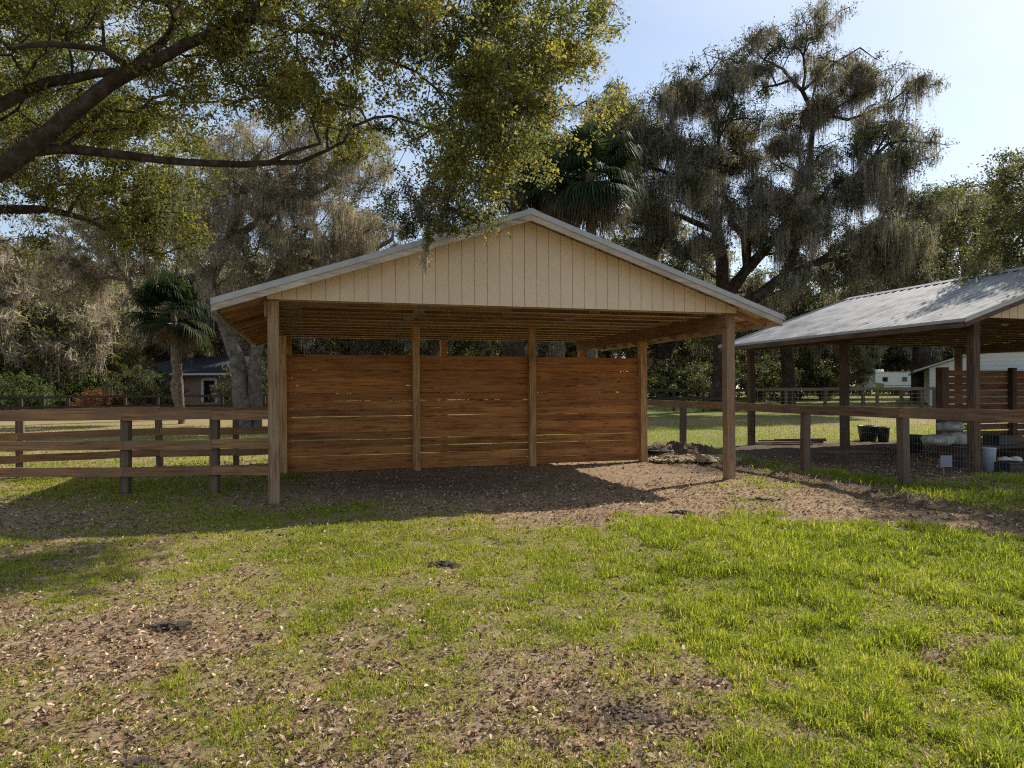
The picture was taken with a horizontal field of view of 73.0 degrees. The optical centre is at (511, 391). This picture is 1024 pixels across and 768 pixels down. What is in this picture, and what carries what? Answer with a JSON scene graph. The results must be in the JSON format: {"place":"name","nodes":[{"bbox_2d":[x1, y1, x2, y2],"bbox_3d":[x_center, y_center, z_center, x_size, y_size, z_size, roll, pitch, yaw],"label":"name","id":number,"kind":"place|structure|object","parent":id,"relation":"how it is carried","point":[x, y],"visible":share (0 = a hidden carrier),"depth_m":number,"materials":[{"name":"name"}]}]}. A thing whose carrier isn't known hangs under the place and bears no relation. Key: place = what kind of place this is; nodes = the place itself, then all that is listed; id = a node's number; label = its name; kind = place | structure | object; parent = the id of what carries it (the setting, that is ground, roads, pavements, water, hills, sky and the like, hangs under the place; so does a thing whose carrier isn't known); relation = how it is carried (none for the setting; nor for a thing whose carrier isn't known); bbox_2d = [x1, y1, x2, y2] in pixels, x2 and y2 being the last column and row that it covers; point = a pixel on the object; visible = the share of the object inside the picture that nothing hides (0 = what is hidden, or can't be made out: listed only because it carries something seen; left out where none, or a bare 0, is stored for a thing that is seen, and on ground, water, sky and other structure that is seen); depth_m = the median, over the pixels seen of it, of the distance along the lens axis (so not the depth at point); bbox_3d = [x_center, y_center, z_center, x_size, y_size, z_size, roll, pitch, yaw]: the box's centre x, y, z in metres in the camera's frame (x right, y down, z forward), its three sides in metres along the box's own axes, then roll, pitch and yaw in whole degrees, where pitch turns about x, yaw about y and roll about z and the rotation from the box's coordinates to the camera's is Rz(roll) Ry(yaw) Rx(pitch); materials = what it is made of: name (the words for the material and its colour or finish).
{"place":"outdoors","nodes":[
{"label":"outdoors","id":0,"kind":"place"},
{"bbox_2d":[0,460,1023,767],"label":"grass","id":1,"kind":"structure","parent":0,"point":[872,684],"depth_m":4.88,"materials":[{"name":"plant"}]},
{"bbox_2d":[0,390,1023,767],"bbox_3d":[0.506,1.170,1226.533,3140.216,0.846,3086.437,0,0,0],"label":"ground","id":2,"kind":"structure","parent":0,"point":[630,474],"depth_m":5.43,"materials":[{"name":"soil"}]},
{"bbox_2d":[0,226,32,257],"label":"woodland tree","id":3,"kind":"object","parent":2,"relation":"on","point":[3,247],"visible":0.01,"depth_m":65.01,"materials":[{"name":"green plant"}]},
{"bbox_2d":[0,369,57,409],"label":"shrub","id":4,"kind":"object","parent":2,"relation":"on","point":[19,377],"visible":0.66,"depth_m":39.52,"materials":[{"name":"green plant"}]},
{"bbox_2d":[0,280,62,370],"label":"woodland tree","id":5,"kind":"object","parent":2,"relation":"on","point":[32,325],"visible":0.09,"depth_m":46.74,"materials":[{"name":"green plant"}]},
{"bbox_2d":[3,381,64,409],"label":"shrub","id":6,"kind":"object","parent":2,"relation":"on","point":[33,388],"visible":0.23,"depth_m":40.52,"materials":[{"name":"green plant"}]},
{"bbox_2d":[0,331,71,404],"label":"shrub","id":7,"kind":"object","parent":2,"relation":"on","point":[1,370],"visible":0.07,"depth_m":46.40,"materials":[{"name":"green plant"}]},
{"bbox_2d":[2,345,94,403],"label":"shrub","id":8,"kind":"object","parent":2,"relation":"on","point":[35,360],"visible":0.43,"depth_m":44.78,"materials":[{"name":"green plant"}]},
{"bbox_2d":[27,363,109,405],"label":"shrub","id":9,"kind":"object","parent":2,"relation":"on","point":[81,388],"visible":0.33,"depth_m":45.82,"materials":[{"name":"green plant"}]},
{"bbox_2d":[0,239,147,401],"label":"woodland tree","id":10,"kind":"object","parent":2,"relation":"on","point":[75,329],"visible":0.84,"depth_m":45.00,"materials":[{"name":"beige plant"}]},
{"bbox_2d":[0,230,148,349],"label":"woodland tree","id":11,"kind":"object","parent":2,"relation":"on","point":[115,286],"visible":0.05,"depth_m":61.41,"materials":[{"name":"green plant"}]},
{"bbox_2d":[70,398,94,405],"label":"shrub","id":12,"kind":"object","parent":2,"relation":"on","point":[75,404],"visible":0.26,"depth_m":41.80,"materials":[{"name":"orange plant"}]},
{"bbox_2d":[78,387,121,405],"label":"shrub","id":13,"kind":"object","parent":2,"relation":"on","point":[90,402],"visible":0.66,"depth_m":40.39,"materials":[{"name":"orange plant"}]},
{"bbox_2d":[59,324,149,404],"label":"woodland tree","id":14,"kind":"object","parent":2,"relation":"on","point":[126,350],"visible":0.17,"depth_m":52.05,"materials":[{"name":"green plant"}]},
{"bbox_2d":[15,168,196,419],"bbox_3d":[-19.278,-4.707,33.943,9.112,12.251,6.925,0,0,0],"label":"live oak","id":15,"kind":"object","parent":2,"relation":"on","point":[80,270],"visible":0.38,"depth_m":33.26,"materials":[{"name":"grey plant"}]},
{"bbox_2d":[0,0,231,301],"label":"live oak","id":16,"kind":"object","parent":2,"relation":"on","point":[152,188],"visible":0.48,"depth_m":16.80,"materials":[{"name":"green plant"}]},
{"bbox_2d":[82,348,151,402],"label":"shrub","id":17,"kind":"object","parent":2,"relation":"on","point":[112,362],"visible":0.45,"depth_m":49.08,"materials":[{"name":"green plant"}]},
{"bbox_2d":[102,389,132,404],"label":"shrub","id":18,"kind":"object","parent":2,"relation":"on","point":[121,401],"visible":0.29,"depth_m":41.69,"materials":[{"name":"orange plant"}]},
{"bbox_2d":[94,363,172,404],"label":"shrub","id":19,"kind":"object","parent":2,"relation":"on","point":[147,381],"visible":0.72,"depth_m":42.50,"materials":[{"name":"green plant"}]},
{"bbox_2d":[0,410,267,494],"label":"board fence","id":20,"kind":"object","parent":2,"relation":"on","point":[126,471],"visible":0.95,"depth_m":10.62,"materials":[{"name":"wood"}]},
{"bbox_2d":[0,407,267,478],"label":"board fence","id":21,"kind":"object","parent":2,"relation":"on","point":[19,459],"visible":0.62,"depth_m":13.39,"materials":[{"name":"wood"}]},
{"bbox_2d":[116,755,170,767],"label":"manure pile","id":22,"kind":"object","parent":2,"relation":"on","point":[140,760],"visible":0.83,"depth_m":2.90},
{"bbox_2d":[114,362,189,404],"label":"shrub","id":23,"kind":"object","parent":2,"relation":"on","point":[163,374],"visible":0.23,"depth_m":49.65,"materials":[{"name":"green plant"}]},
{"bbox_2d":[130,285,189,365],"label":"woodland tree","id":24,"kind":"object","parent":2,"relation":"on","point":[152,357],"visible":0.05,"depth_m":72.68,"materials":[{"name":"green plant"}]},
{"bbox_2d":[116,266,217,423],"bbox_3d":[-15.371,-1.935,31.206,4.338,7.190,4.398,0,0,0],"label":"sabal palm","id":25,"kind":"object","parent":2,"relation":"on","point":[169,291],"visible":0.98,"depth_m":30.61,"materials":[{"name":"green plant"}]},
{"bbox_2d":[138,620,207,633],"bbox_3d":[-2.233,1.560,4.600,0.453,0.071,0.252,0,0,19],"label":"manure pile","id":26,"kind":"object","parent":2,"relation":"on","point":[165,626],"visible":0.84,"depth_m":4.55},
{"bbox_2d":[142,305,223,359],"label":"woodland tree","id":27,"kind":"object","parent":2,"relation":"on","point":[201,354],"visible":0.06,"depth_m":72.02,"materials":[{"name":"plant"}]},
{"bbox_2d":[0,393,384,409],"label":"paddock fence","id":28,"kind":"object","parent":2,"relation":"on","point":[68,406],"visible":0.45,"depth_m":34.86,"materials":[{"name":"wood"}]},
{"bbox_2d":[132,356,295,401],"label":"brick house","id":29,"kind":"structure","parent":2,"relation":"on","point":[200,375],"depth_m":60.00,"materials":[{"name":"brown paint"}]},
{"bbox_2d":[201,378,216,401],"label":"door","id":30,"kind":"structure","parent":29,"relation":"in","point":[206,383],"depth_m":60.06,"materials":[{"name":"white paint"}]},
{"bbox_2d":[157,249,270,363],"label":"woodland tree","id":31,"kind":"object","parent":2,"relation":"on","point":[218,345],"visible":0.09,"depth_m":63.32,"materials":[{"name":"green plant"}]},
{"bbox_2d":[208,358,296,406],"bbox_3d":[-14.853,-0.228,40.096,4.927,3.452,4.879,0,0,24],"label":"shrub","id":32,"kind":"object","parent":2,"relation":"on","point":[222,389],"visible":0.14,"depth_m":39.62,"materials":[{"name":"green plant"}]},
{"bbox_2d":[129,103,404,426],"bbox_3d":[-9.411,-4.739,26.838,10.456,12.997,7.230,0,0,-16],"label":"live oak","id":33,"kind":"object","parent":2,"relation":"on","point":[267,203],"visible":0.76,"depth_m":25.94,"materials":[{"name":"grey plant"}]},
{"bbox_2d":[229,347,324,406],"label":"shrub","id":34,"kind":"object","parent":2,"relation":"on","point":[265,356],"visible":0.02,"depth_m":47.30,"materials":[{"name":"green plant"}]},
{"bbox_2d":[197,231,370,393],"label":"woodland tree","id":35,"kind":"object","parent":2,"relation":"on","point":[205,299],"visible":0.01,"depth_m":55.15,"materials":[{"name":"green plant"}]},
{"bbox_2d":[237,266,386,393],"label":"woodland tree","id":36,"kind":"object","parent":2,"relation":"on","point":[332,346],"visible":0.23,"depth_m":47.38,"materials":[{"name":"plant"}]},
{"bbox_2d":[0,0,639,245],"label":"live oak","id":37,"kind":"object","parent":2,"relation":"on","point":[285,90],"visible":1,"depth_m":9.51,"materials":[{"name":"green plant"}]},
{"bbox_2d":[417,199,481,280],"bbox_3d":[-0.793,-1.916,8.851,0.869,1.116,0.435,0,0,0],"label":"oak sprig","id":38,"kind":"object","parent":37,"relation":"attached to","point":[426,236],"visible":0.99,"depth_m":8.88,"materials":[{"name":"green plant"}]},
{"bbox_2d":[345,518,362,524],"bbox_3d":[-1.879,1.536,8.172,0.238,0.091,0.158,0,0,17],"label":"manure pile","id":39,"kind":"object","parent":2,"relation":"on","point":[350,520],"visible":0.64,"depth_m":8.14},
{"bbox_2d":[343,351,420,400],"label":"shrub","id":40,"kind":"object","parent":2,"relation":"on","point":[377,353],"visible":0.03,"depth_m":48.96,"materials":[{"name":"green plant"}]},
{"bbox_2d":[357,339,501,392],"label":"woodland tree","id":41,"kind":"object","parent":2,"relation":"on","point":[404,347],"visible":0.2,"depth_m":46.87,"materials":[{"name":"plant"}]},
{"bbox_2d":[422,560,460,568],"bbox_3d":[-0.618,1.549,6.225,0.382,0.068,0.233,0,0,0],"label":"manure pile","id":42,"kind":"object","parent":2,"relation":"on","point":[445,563],"visible":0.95,"depth_m":6.18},
{"bbox_2d":[422,341,502,399],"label":"woodland tree","id":43,"kind":"object","parent":2,"relation":"on","point":[490,349],"visible":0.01,"depth_m":58.32,"materials":[{"name":"green plant"}]},
{"bbox_2d":[436,347,501,399],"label":"shrub","id":44,"kind":"object","parent":2,"relation":"on","point":[488,353],"visible":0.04,"depth_m":51.88,"materials":[{"name":"green plant"}]},
{"bbox_2d":[210,208,785,504],"bbox_3d":[-0.765,-0.509,14.139,8.990,4.526,7.710,0,0,-16],"label":"run in shelter","id":45,"kind":"object","parent":2,"relation":"on","point":[539,276],"visible":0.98,"depth_m":13.21,"materials":[{"name":"ribbed metal"},{"name":"painted siding"},{"name":"wood"}]},
{"bbox_2d":[362,35,638,406],"bbox_3d":[0.842,-8.468,34.636,16.174,19.626,9.634,0,0,-33],"label":"live oak","id":46,"kind":"object","parent":2,"relation":"on","point":[446,212],"visible":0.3,"depth_m":32.18,"materials":[{"name":"green plant"}]},
{"bbox_2d":[0,420,1019,466],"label":"grass","id":47,"kind":"structure","parent":2,"relation":"on","point":[652,433],"depth_m":23.08,"materials":[{"name":"plant"}]},
{"bbox_2d":[0,442,1023,767],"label":"leaf litter","id":48,"kind":"object","parent":2,"relation":"on","point":[80,670],"visible":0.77,"depth_m":4.01,"materials":[{"name":"plant"}]},
{"bbox_2d":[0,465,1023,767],"bbox_3d":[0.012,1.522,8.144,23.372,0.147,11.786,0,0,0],"label":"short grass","id":49,"kind":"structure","parent":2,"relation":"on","point":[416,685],"depth_m":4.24,"materials":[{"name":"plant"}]},
{"bbox_2d":[7,455,1023,511],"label":"weeds","id":50,"kind":"object","parent":2,"relation":"on","point":[873,482],"visible":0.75,"depth_m":11.07,"materials":[{"name":"green plant"}]},
{"bbox_2d":[484,341,619,392],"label":"woodland tree","id":51,"kind":"object","parent":2,"relation":"on","point":[544,349],"visible":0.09,"depth_m":51.14,"materials":[{"name":"green plant"}]},
{"bbox_2d":[510,135,600,420],"bbox_3d":[2.012,-4.549,29.007,4.296,12.309,4.031,0,0,0],"label":"sabal palm","id":52,"kind":"object","parent":2,"relation":"on","point":[559,347],"visible":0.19,"depth_m":28.79,"materials":[{"name":"green plant"}]},
{"bbox_2d":[541,371,605,399],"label":"shrub","id":53,"kind":"object","parent":2,"relation":"on","point":[567,385],"visible":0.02,"depth_m":46.87,"materials":[{"name":"green plant"}]},
{"bbox_2d":[527,119,649,385],"bbox_3d":[2.881,-4.218,26.099,4.660,11.742,4.640,0,0,0],"label":"sabal palm","id":54,"kind":"object","parent":2,"relation":"on","point":[591,202],"visible":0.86,"depth_m":25.38,"materials":[{"name":"green plant"}]},
{"bbox_2d":[319,346,909,394],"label":"distant wood","id":55,"kind":"object","parent":2,"relation":"on","point":[711,363],"depth_m":108.89,"materials":[{"name":"plant"}]},
{"bbox_2d":[589,701,669,726],"bbox_3d":[0.550,1.536,3.332,0.412,0.040,0.287,0,0,0],"label":"manure pile","id":56,"kind":"object","parent":2,"relation":"on","point":[625,709],"visible":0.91,"depth_m":3.29,"materials":[{"name":"soil"}]},
{"bbox_2d":[597,344,672,377],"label":"woodland tree","id":57,"kind":"object","parent":2,"relation":"on","point":[609,353],"visible":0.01,"depth_m":63.30,"materials":[{"name":"plant"}]},
{"bbox_2d":[601,353,677,396],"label":"shrub","id":58,"kind":"object","parent":2,"relation":"on","point":[652,381],"visible":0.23,"depth_m":48.85,"materials":[{"name":"green plant"}]},
{"bbox_2d":[575,388,746,411],"bbox_3d":[7.962,0.626,39.499,10.658,1.671,0.200,0,0,16],"label":"paddock fence","id":59,"kind":"object","parent":2,"relation":"on","point":[674,398],"visible":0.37,"depth_m":38.80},
{"bbox_2d":[648,445,675,451],"bbox_3d":[3.367,1.319,16.134,1.226,0.158,0.763,0,0,0],"label":"dirt heap","id":60,"kind":"object","parent":2,"relation":"on","point":[659,448],"visible":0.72,"depth_m":15.93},
{"bbox_2d":[619,337,712,388],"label":"woodland tree","id":61,"kind":"object","parent":2,"relation":"on","point":[675,349],"visible":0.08,"depth_m":58.60,"materials":[{"name":"green plant"}]},
{"bbox_2d":[593,77,741,396],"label":"live oak","id":62,"kind":"object","parent":2,"relation":"on","point":[664,349],"visible":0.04,"depth_m":55.12,"materials":[{"name":"green plant"}]},
{"bbox_2d":[663,510,695,514],"bbox_3d":[2.123,1.540,8.820,0.437,0.078,0.204,0,0,8],"label":"manure pile","id":63,"kind":"object","parent":2,"relation":"on","point":[679,512],"visible":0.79,"depth_m":8.78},
{"bbox_2d":[647,353,712,401],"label":"shrub","id":64,"kind":"object","parent":2,"relation":"on","point":[697,379],"visible":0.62,"depth_m":51.36,"materials":[{"name":"green plant"}]},
{"bbox_2d":[666,361,712,401],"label":"shrub","id":65,"kind":"object","parent":2,"relation":"on","point":[694,374],"visible":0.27,"depth_m":53.42,"materials":[{"name":"green plant"}]},
{"bbox_2d":[673,273,714,396],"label":"woodland tree","id":66,"kind":"object","parent":2,"relation":"on","point":[705,362],"depth_m":74.49,"materials":[{"name":"plant"}]},
{"bbox_2d":[649,453,741,462],"bbox_3d":[3.956,1.452,15.041,2.002,0.221,1.084,0,0,0],"label":"dirt heap","id":67,"kind":"object","parent":2,"relation":"on","point":[698,458],"visible":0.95,"depth_m":14.73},
{"bbox_2d":[709,287,806,398],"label":"woodland tree","id":68,"kind":"object","parent":2,"relation":"on","point":[741,357],"visible":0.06,"depth_m":59.80,"materials":[{"name":"green plant"}]},
{"bbox_2d":[742,497,781,501],"bbox_3d":[3.485,1.523,9.727,0.665,0.075,0.238,0,0,0],"label":"manure pile","id":69,"kind":"object","parent":2,"relation":"on","point":[761,499],"visible":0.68,"depth_m":9.70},
{"bbox_2d":[735,352,803,402],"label":"shrub","id":70,"kind":"object","parent":2,"relation":"on","point":[762,374],"visible":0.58,"depth_m":51.60,"materials":[{"name":"green plant"}]},
{"bbox_2d":[597,0,967,410],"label":"live oak","id":71,"kind":"object","parent":2,"relation":"on","point":[888,244],"visible":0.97,"depth_m":38.34,"materials":[{"name":"green plant"}]},
{"bbox_2d":[756,443,811,444],"bbox_3d":[7.548,1.458,19.300,1.600,0.045,0.100,0,0,6],"label":"plank","id":72,"kind":"object","parent":2,"relation":"on","point":[779,443],"visible":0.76,"depth_m":19.26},
{"bbox_2d":[681,243,887,404],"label":"live oak","id":73,"kind":"object","parent":2,"relation":"on","point":[752,284],"visible":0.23,"depth_m":46.61,"materials":[{"name":"green plant"}]},
{"bbox_2d":[756,441,822,442],"bbox_3d":[7.824,1.441,19.600,2.000,0.045,0.100,0,0,-3],"label":"plank","id":74,"kind":"object","parent":2,"relation":"on","point":[792,442],"visible":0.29,"depth_m":19.55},
{"bbox_2d":[758,440,826,441],"bbox_3d":[7.978,1.393,19.700,1.900,0.045,0.100,0,0,2],"label":"plank","id":75,"kind":"object","parent":74,"relation":"on","point":[785,440],"visible":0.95,"depth_m":19.66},
{"bbox_2d":[774,438,825,440],"bbox_3d":[8.122,1.342,19.500,1.500,0.045,0.100,0,0,-7],"label":"plank","id":76,"kind":"object","parent":75,"relation":"on","point":[799,439],"visible":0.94,"depth_m":19.49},
{"bbox_2d":[766,349,838,399],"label":"shrub","id":77,"kind":"object","parent":2,"relation":"on","point":[822,376],"visible":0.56,"depth_m":55.20,"materials":[{"name":"green plant"}]},
{"bbox_2d":[632,400,1023,505],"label":"wire fence","id":78,"kind":"object","parent":2,"relation":"on","point":[902,415],"visible":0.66,"depth_m":11.40,"materials":[{"name":"metal"}]},
{"bbox_2d":[767,296,889,398],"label":"woodland tree","id":79,"kind":"object","parent":2,"relation":"on","point":[867,367],"visible":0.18,"depth_m":58.29,"materials":[{"name":"green plant"}]},
{"bbox_2d":[755,387,935,412],"bbox_3d":[17.424,0.614,36.493,9.328,1.680,0.201,0,0,6],"label":"paddock fence","id":80,"kind":"object","parent":2,"relation":"on","point":[877,397],"visible":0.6,"depth_m":36.28,"materials":[{"name":"brown wood"}]},
{"bbox_2d":[817,450,878,463],"bbox_3d":[7.282,1.470,15.000,1.140,0.355,0.540,0,0,-16],"label":"feed box","id":81,"kind":"object","parent":2,"relation":"on","point":[843,456],"visible":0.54,"depth_m":14.79,"materials":[{"name":"brown wood"}]},
{"bbox_2d":[857,425,878,440],"bbox_3d":[10.597,1.235,20.600,0.603,0.454,0.603,0,0,0],"label":"tub","id":82,"kind":"object","parent":2,"relation":"on","point":[869,434],"visible":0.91,"depth_m":20.39,"materials":[{"name":"black plastic"}]},
{"bbox_2d":[829,299,911,394],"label":"woodland tree","id":83,"kind":"object","parent":2,"relation":"on","point":[892,354],"visible":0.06,"depth_m":92.46,"materials":[{"name":"plant"}]},
{"bbox_2d":[718,267,1023,472],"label":"run in shelter","id":84,"kind":"object","parent":2,"relation":"on","point":[972,320],"visible":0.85,"depth_m":16.19,"materials":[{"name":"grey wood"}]},
{"bbox_2d":[850,345,910,394],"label":"woodland tree","id":85,"kind":"object","parent":2,"relation":"on","point":[894,366],"visible":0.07,"depth_m":94.98,"materials":[{"name":"green plant"}]},
{"bbox_2d":[877,426,888,441],"bbox_3d":[10.888,1.252,20.300,0.374,0.444,0.374,0,0,0],"label":"tub","id":86,"kind":"object","parent":2,"relation":"on","point":[882,433],"visible":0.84,"depth_m":20.17,"materials":[{"name":"black plastic"}]},
{"bbox_2d":[857,369,910,395],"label":"horse trailer","id":87,"kind":"object","parent":2,"relation":"on","point":[881,378],"visible":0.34,"depth_m":78.00,"materials":[{"name":"white paint"}]},
{"bbox_2d":[884,346,945,371],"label":"woodland tree","id":88,"kind":"object","parent":2,"relation":"on","point":[906,350],"visible":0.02,"depth_m":88.88,"materials":[{"name":"green plant"}]},
{"bbox_2d":[910,434,922,452],"bbox_3d":[9.943,1.287,17.200,0.562,0.424,0.562,0,0,0],"label":"tub","id":89,"kind":"object","parent":2,"relation":"on","point":[913,442],"visible":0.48,"depth_m":16.98,"materials":[{"name":"black plastic"}]},
{"bbox_2d":[825,178,1020,400],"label":"live oak","id":90,"kind":"object","parent":2,"relation":"on","point":[921,356],"visible":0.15,"depth_m":50.32,"materials":[{"name":"green plant"}]},
{"bbox_2d":[931,347,952,362],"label":"woodland tree","id":91,"kind":"object","parent":2,"relation":"on","point":[949,355],"visible":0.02,"depth_m":85.14,"materials":[{"name":"green plant"}]},
{"bbox_2d":[940,455,951,478],"bbox_3d":[7.469,1.358,11.906,0.200,0.520,0.020,0,0,0],"label":"stake sign","id":92,"kind":"object","parent":2,"relation":"on","point":[942,461],"visible":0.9,"depth_m":11.90,"materials":[{"name":"metal"}]},
{"bbox_2d":[908,351,1023,405],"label":"white barn","id":93,"kind":"structure","parent":2,"relation":"on","point":[1005,361],"depth_m":43.10,"materials":[{"name":"white metal"}]},
{"bbox_2d":[952,454,982,468],"bbox_3d":[8.882,1.415,13.600,0.540,0.315,0.440,0,0,-16],"label":"storage box","id":94,"kind":"object","parent":2,"relation":"on","point":[956,458],"visible":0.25,"depth_m":13.46,"materials":[{"name":"black plastic"}]},
{"bbox_2d":[937,174,1023,354],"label":"live oak","id":95,"kind":"object","parent":2,"relation":"on","point":[982,184],"visible":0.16,"depth_m":68.04,"materials":[{"name":"green plant"}]},
{"bbox_2d":[938,442,1023,459],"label":"pallet","id":96,"kind":"object","parent":2,"relation":"on","point":[1017,450],"visible":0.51,"depth_m":15.26,"materials":[{"name":"brown wood"}]},
{"bbox_2d":[921,434,953,446],"bbox_3d":[9.481,1.084,15.404,0.636,0.275,0.523,0,0,-17],"label":"feed bag","id":97,"kind":"object","parent":96,"relation":"on","point":[930,439],"visible":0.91,"depth_m":15.21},
{"bbox_2d":[940,432,966,445],"bbox_3d":[9.959,1.049,15.512,0.701,0.324,0.572,0,0,11],"label":"feed bag","id":98,"kind":"object","parent":96,"relation":"on","point":[958,437],"visible":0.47,"depth_m":15.27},
{"bbox_2d":[981,434,1021,444],"bbox_3d":[11.037,1.083,15.600,0.660,0.215,0.440,0,0,-16],"label":"storage box","id":99,"kind":"object","parent":96,"relation":"on","point":[988,438],"visible":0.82,"depth_m":15.44,"materials":[{"name":"black plastic"}]},
{"bbox_2d":[945,146,1023,285],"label":"live oak","id":100,"kind":"object","parent":2,"relation":"on","point":[1009,247],"visible":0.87,"depth_m":16.88,"materials":[{"name":"green plant"}]},
{"bbox_2d":[982,447,996,470],"bbox_3d":[8.971,1.269,13.000,0.236,0.440,0.230,0,0,0],"label":"bucket","id":101,"kind":"object","parent":2,"relation":"on","point":[989,455],"visible":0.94,"depth_m":12.93,"materials":[{"name":"metal"}]},
{"bbox_2d":[994,460,1023,472],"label":"storage box","id":102,"kind":"object","parent":2,"relation":"on","point":[1016,466],"visible":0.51,"depth_m":12.72,"materials":[{"name":"black plastic"}]},
{"bbox_2d":[0,0,1023,388],"label":"sky","id":103,"kind":"structure","parent":0,"point":[978,45],"materials":[{"name":"blue"}]},
{"bbox_2d":[936,421,965,431],"bbox_3d":[9.822,0.784,15.506,0.588,0.239,0.502,0,0,-34],"label":"feed bag","id":104,"kind":"object","parent":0,"point":[951,426],"visible":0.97,"depth_m":15.32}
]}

